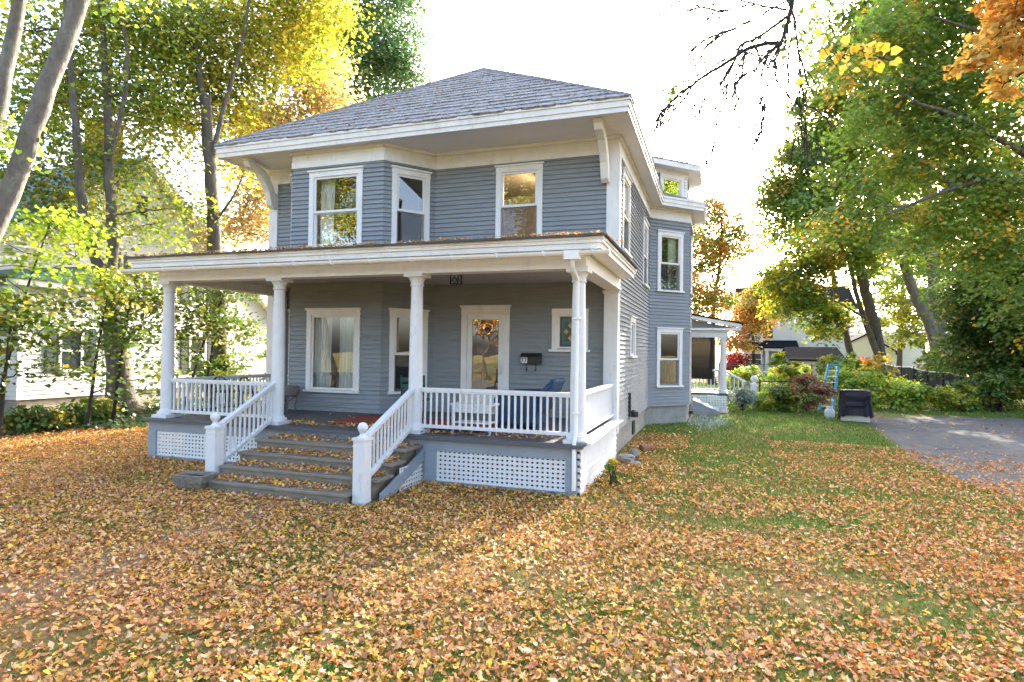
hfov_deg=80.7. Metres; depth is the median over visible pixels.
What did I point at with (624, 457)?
stone
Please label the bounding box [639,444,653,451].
clay pipe
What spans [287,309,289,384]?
window
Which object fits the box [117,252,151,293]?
window
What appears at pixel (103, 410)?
bush
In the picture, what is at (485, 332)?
inner door
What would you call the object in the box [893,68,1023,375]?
maple tree
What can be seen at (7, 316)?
sapling
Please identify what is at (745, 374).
shrub
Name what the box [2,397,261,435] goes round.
ground cover
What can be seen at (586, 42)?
sky
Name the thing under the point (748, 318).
back garden tree
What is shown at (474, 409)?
bench
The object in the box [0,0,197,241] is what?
leaning tree
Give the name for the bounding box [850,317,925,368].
distant house
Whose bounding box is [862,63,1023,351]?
maple tree
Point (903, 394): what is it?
shrub
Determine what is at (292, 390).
wicker stand
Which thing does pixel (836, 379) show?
stepladder
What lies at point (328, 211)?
window
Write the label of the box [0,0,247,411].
maple tree
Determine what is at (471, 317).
storm door
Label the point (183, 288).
window
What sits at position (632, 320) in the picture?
window
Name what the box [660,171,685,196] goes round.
window
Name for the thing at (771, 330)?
window
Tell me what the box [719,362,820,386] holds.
chain link fence
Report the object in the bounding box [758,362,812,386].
shrub
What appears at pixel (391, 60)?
hemlock tree
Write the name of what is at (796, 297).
maple tree
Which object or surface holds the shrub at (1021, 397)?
on the lawn at (338, 622)
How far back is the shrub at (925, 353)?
34.62 m
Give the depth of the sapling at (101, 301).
15.42 m
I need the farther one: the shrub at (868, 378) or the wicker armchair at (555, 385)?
the shrub at (868, 378)
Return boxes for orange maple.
[943,0,1023,105]
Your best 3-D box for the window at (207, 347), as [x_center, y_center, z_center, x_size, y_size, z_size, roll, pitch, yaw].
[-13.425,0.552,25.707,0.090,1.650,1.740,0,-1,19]
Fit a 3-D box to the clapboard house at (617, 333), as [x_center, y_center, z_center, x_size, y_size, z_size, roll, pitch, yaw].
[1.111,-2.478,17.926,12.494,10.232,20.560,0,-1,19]
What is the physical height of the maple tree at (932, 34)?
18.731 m
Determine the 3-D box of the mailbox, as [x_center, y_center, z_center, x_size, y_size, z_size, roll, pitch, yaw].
[0.392,0.439,12.572,0.444,0.379,0.150,0,-1,19]
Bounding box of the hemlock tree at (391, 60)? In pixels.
[297,0,441,106]
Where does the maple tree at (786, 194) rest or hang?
on the lawn at (338, 622)
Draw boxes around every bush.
[2,404,77,435]
[55,396,125,423]
[77,398,136,419]
[182,350,261,409]
[254,347,265,380]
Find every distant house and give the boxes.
[734,286,857,375]
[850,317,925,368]
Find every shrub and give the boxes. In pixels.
[717,381,757,409]
[726,352,749,372]
[726,364,762,389]
[753,384,782,410]
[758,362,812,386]
[765,380,819,411]
[767,351,801,388]
[779,372,838,412]
[814,352,866,381]
[820,362,885,408]
[852,351,900,391]
[876,372,936,410]
[913,350,974,377]
[922,380,984,412]
[960,370,1023,411]
[980,368,1023,402]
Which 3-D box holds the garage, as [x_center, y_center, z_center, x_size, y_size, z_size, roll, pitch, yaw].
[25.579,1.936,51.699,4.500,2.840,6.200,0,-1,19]
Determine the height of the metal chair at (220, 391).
0.774 m
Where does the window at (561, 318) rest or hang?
in the clapboard house at (617, 333)
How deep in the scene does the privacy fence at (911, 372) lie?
30.22 m
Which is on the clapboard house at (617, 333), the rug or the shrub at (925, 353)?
the rug
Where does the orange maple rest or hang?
on the lawn at (338, 622)
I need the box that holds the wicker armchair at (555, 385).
[494,378,565,429]
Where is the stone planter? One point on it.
(194, 480)
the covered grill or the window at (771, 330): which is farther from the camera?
the window at (771, 330)
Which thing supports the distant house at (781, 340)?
on the lawn at (338, 622)
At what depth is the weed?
9.55 m
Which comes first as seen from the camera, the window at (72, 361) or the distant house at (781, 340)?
the window at (72, 361)
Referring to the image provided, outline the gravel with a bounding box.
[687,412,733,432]
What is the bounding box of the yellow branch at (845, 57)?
[794,0,902,85]
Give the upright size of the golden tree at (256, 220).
18.728 m
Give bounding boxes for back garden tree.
[692,189,771,384]
[715,278,779,366]
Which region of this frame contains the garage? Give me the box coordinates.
[782,347,845,378]
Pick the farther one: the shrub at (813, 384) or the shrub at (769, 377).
the shrub at (769, 377)
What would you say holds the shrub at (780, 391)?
on the lawn at (338, 622)
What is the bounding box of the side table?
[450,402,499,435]
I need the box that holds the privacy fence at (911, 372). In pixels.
[881,364,1002,411]
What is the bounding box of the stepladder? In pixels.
[817,364,839,410]
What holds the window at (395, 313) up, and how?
in the clapboard house at (617, 333)
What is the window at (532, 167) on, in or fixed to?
in the clapboard house at (617, 333)
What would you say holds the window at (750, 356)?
in the distant house at (781, 340)
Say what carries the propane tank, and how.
on the lawn at (338, 622)
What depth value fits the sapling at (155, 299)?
16.27 m
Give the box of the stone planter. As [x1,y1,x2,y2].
[172,470,217,491]
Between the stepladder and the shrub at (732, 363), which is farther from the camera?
the shrub at (732, 363)
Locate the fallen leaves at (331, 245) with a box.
[133,78,624,255]
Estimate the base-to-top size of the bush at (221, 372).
2.122 m
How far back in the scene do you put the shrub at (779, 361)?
25.90 m
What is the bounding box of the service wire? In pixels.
[221,231,268,240]
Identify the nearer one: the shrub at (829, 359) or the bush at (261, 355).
the bush at (261, 355)
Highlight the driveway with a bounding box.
[862,417,1023,500]
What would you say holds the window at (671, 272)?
in the clapboard house at (617, 333)
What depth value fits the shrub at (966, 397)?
23.56 m
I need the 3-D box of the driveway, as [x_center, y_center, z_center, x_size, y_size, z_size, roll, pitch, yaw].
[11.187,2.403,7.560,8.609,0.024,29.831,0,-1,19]
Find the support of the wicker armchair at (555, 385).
on the clapboard house at (617, 333)
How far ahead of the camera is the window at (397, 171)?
13.13 m
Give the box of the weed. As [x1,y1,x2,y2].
[604,458,619,486]
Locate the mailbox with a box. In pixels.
[520,353,541,370]
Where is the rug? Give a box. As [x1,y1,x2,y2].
[327,415,498,431]
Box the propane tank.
[824,406,834,418]
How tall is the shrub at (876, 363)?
2.471 m
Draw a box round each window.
[43,328,96,372]
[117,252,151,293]
[133,191,149,220]
[179,334,212,373]
[180,286,209,304]
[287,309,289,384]
[290,175,292,246]
[303,308,361,393]
[306,165,363,247]
[348,218,351,242]
[387,308,429,393]
[391,165,431,242]
[494,161,544,237]
[549,308,589,351]
[621,166,632,258]
[629,315,637,357]
[641,217,649,288]
[656,229,684,292]
[656,327,683,387]
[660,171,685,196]
[690,236,693,296]
[745,353,751,365]
[755,353,761,365]
[762,325,773,338]
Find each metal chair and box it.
[210,376,242,411]
[237,377,258,413]
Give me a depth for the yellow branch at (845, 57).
6.37 m
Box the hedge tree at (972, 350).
[911,237,1023,405]
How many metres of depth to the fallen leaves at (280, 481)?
9.21 m
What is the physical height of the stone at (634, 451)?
0.278 m
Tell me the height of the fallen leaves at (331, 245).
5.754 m
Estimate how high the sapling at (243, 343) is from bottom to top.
5.170 m
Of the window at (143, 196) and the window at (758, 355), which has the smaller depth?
the window at (143, 196)
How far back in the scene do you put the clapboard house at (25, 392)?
20.88 m
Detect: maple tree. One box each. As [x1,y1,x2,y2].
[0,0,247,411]
[96,0,390,407]
[740,0,963,364]
[748,216,880,359]
[786,0,1023,355]
[836,185,955,367]
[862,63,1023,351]
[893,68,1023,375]
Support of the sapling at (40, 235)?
on the lawn at (338, 622)
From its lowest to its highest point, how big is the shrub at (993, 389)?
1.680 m
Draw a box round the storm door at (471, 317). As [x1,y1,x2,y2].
[467,314,503,412]
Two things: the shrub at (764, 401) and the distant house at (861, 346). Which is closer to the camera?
the shrub at (764, 401)
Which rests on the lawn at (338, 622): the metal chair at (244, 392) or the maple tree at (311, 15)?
the maple tree at (311, 15)
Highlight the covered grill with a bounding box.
[837,389,873,422]
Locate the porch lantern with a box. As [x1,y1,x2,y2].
[450,274,461,284]
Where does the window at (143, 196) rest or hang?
in the clapboard house at (25, 392)
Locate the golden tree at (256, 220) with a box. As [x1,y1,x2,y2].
[189,2,372,252]
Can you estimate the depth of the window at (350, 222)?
17.98 m
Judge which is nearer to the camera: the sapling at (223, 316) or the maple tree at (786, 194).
the sapling at (223, 316)
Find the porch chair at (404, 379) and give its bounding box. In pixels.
[400,375,432,423]
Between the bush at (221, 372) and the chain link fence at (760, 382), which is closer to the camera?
the bush at (221, 372)
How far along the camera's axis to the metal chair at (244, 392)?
12.19 m
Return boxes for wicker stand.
[284,385,299,412]
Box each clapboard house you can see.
[0,117,266,413]
[119,67,757,504]
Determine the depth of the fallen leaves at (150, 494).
5.75 m
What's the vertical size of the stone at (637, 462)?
0.101 m
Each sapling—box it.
[0,192,151,397]
[0,277,192,428]
[0,281,112,438]
[24,255,217,419]
[134,286,262,413]
[158,288,266,409]
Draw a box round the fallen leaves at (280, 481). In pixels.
[203,412,620,491]
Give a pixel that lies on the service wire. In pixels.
(248, 239)
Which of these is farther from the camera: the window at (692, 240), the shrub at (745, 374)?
the shrub at (745, 374)
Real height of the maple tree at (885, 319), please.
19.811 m
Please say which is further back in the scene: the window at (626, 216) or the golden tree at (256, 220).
the golden tree at (256, 220)
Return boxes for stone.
[617,453,634,462]
[629,447,639,460]
[630,461,641,465]
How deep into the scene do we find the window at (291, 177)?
13.69 m
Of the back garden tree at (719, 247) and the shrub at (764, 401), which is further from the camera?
the back garden tree at (719, 247)
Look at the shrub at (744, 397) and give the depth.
22.45 m
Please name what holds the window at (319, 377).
in the clapboard house at (617, 333)
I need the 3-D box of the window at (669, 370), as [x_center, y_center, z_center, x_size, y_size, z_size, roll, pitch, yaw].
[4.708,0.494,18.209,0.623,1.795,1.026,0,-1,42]
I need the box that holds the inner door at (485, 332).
[472,319,498,389]
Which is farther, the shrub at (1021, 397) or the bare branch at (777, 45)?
the shrub at (1021, 397)
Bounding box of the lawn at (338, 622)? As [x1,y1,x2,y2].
[0,356,1023,681]
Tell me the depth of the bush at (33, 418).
14.38 m
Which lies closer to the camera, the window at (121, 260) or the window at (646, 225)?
the window at (646, 225)
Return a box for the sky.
[0,0,1023,355]
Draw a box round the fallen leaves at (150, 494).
[0,386,1023,681]
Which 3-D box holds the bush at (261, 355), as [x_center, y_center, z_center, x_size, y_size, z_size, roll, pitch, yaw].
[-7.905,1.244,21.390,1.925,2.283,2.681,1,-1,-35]
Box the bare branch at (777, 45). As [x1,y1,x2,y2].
[630,0,832,190]
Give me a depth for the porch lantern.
10.95 m
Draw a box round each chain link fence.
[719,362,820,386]
[759,379,834,408]
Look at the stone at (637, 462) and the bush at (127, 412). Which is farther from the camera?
the bush at (127, 412)

